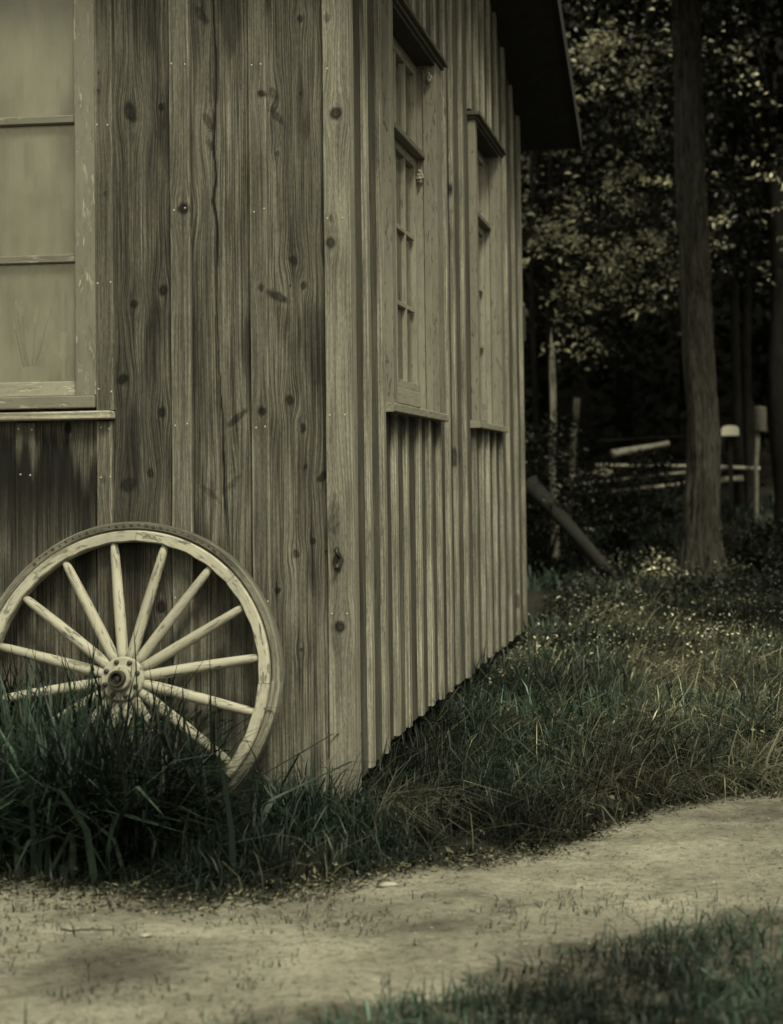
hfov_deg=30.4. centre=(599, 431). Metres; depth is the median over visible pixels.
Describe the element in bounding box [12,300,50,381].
brush jar
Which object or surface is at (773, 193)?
dark trunk tree
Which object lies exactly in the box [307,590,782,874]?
matted grass
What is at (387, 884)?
stone
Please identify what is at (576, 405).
fence post
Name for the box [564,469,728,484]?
fence rail
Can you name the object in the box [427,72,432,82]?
insulator
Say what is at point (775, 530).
shrub
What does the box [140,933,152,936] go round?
stone
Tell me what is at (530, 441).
shrub
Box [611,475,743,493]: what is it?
fence rail
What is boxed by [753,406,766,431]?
can
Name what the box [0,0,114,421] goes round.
window
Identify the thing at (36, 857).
broad grass
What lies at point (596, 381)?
wood
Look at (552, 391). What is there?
pale stub
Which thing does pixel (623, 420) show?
forest trunk
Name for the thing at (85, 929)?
twig
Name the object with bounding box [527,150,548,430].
forest trunk
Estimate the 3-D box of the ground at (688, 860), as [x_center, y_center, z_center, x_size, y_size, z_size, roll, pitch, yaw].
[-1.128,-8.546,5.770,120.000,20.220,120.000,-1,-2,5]
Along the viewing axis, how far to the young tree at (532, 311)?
15.94 m
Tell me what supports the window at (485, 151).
in the wooden building
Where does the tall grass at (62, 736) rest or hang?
on the ground at (688, 860)
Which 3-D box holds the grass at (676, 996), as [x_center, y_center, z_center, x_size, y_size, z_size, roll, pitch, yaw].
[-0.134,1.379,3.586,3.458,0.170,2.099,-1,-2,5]
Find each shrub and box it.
[525,412,638,555]
[525,413,616,576]
[543,441,726,522]
[571,487,680,568]
[633,548,691,580]
[707,511,782,580]
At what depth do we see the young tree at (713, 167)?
18.42 m
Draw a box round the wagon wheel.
[0,522,283,795]
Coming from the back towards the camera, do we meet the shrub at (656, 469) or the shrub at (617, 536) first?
the shrub at (656, 469)
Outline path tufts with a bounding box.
[0,884,779,1023]
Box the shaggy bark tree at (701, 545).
[561,0,782,585]
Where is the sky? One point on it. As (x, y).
(586, 8)
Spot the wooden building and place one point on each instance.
(280, 276)
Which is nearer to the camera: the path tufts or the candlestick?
the path tufts
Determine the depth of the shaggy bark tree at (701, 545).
14.11 m
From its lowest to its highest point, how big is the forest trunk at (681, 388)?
10.207 m
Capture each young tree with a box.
[520,0,781,547]
[521,0,671,559]
[521,0,770,337]
[565,0,763,314]
[703,32,782,293]
[715,68,782,285]
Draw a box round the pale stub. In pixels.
[549,328,559,566]
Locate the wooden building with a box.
[0,0,581,796]
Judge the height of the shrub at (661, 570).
0.473 m
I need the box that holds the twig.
[60,928,115,931]
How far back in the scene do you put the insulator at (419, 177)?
7.11 m
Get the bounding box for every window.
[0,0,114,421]
[381,0,448,421]
[467,111,507,432]
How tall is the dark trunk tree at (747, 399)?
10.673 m
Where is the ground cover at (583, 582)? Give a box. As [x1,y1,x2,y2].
[522,539,782,643]
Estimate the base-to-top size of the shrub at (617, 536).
0.930 m
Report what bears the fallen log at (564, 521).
on the ground at (688, 860)
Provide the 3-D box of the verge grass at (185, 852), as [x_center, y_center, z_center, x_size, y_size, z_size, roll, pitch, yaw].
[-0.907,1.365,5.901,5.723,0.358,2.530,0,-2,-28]
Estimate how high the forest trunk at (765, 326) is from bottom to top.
10.205 m
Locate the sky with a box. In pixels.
[566,8,750,72]
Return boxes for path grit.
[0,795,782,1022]
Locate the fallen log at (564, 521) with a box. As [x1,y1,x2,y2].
[525,476,613,577]
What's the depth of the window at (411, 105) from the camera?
7.02 m
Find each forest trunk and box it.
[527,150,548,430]
[615,1,632,448]
[679,19,703,418]
[761,99,770,446]
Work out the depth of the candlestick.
5.74 m
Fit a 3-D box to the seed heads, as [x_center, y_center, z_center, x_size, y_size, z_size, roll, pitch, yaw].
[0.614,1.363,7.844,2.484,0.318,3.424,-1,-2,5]
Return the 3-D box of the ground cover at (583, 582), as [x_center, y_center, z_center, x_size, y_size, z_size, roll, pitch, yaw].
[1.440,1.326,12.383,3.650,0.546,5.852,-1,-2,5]
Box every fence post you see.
[567,398,579,518]
[753,432,759,519]
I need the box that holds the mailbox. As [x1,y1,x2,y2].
[721,425,738,518]
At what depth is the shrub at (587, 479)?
15.65 m
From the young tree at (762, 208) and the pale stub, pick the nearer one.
the pale stub
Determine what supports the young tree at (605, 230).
on the ground at (688, 860)
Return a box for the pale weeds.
[521,544,782,672]
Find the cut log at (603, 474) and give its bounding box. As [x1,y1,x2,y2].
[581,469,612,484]
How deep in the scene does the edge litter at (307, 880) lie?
4.62 m
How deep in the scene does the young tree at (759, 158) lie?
17.41 m
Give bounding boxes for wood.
[520,0,782,496]
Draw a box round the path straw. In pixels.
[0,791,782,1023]
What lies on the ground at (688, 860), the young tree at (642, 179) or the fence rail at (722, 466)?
the young tree at (642, 179)
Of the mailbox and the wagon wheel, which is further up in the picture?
the mailbox
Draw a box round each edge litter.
[0,784,782,922]
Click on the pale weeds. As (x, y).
(641, 607)
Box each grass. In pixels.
[0,620,380,881]
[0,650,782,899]
[0,685,782,903]
[0,730,432,889]
[24,900,782,1023]
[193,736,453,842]
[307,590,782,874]
[396,566,782,749]
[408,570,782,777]
[526,486,782,593]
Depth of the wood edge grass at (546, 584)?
15.83 m
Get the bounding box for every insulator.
[416,169,423,182]
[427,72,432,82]
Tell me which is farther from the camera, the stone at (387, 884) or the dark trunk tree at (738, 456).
the dark trunk tree at (738, 456)
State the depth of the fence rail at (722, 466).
18.80 m
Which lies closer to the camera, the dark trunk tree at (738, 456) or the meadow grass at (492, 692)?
the meadow grass at (492, 692)
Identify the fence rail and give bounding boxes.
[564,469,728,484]
[596,463,759,469]
[610,441,669,456]
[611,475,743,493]
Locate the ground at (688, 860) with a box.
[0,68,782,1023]
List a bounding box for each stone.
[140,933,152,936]
[379,882,398,887]
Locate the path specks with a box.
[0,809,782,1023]
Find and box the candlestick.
[57,289,70,380]
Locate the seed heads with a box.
[472,619,782,750]
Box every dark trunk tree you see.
[714,0,764,512]
[723,0,763,513]
[729,0,782,527]
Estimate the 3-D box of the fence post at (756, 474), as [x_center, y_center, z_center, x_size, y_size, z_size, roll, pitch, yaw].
[2.062,0.629,18.580,0.125,1.260,0.083,-1,-2,5]
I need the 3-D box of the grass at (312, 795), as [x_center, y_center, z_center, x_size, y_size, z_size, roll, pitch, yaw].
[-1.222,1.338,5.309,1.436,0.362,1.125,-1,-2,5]

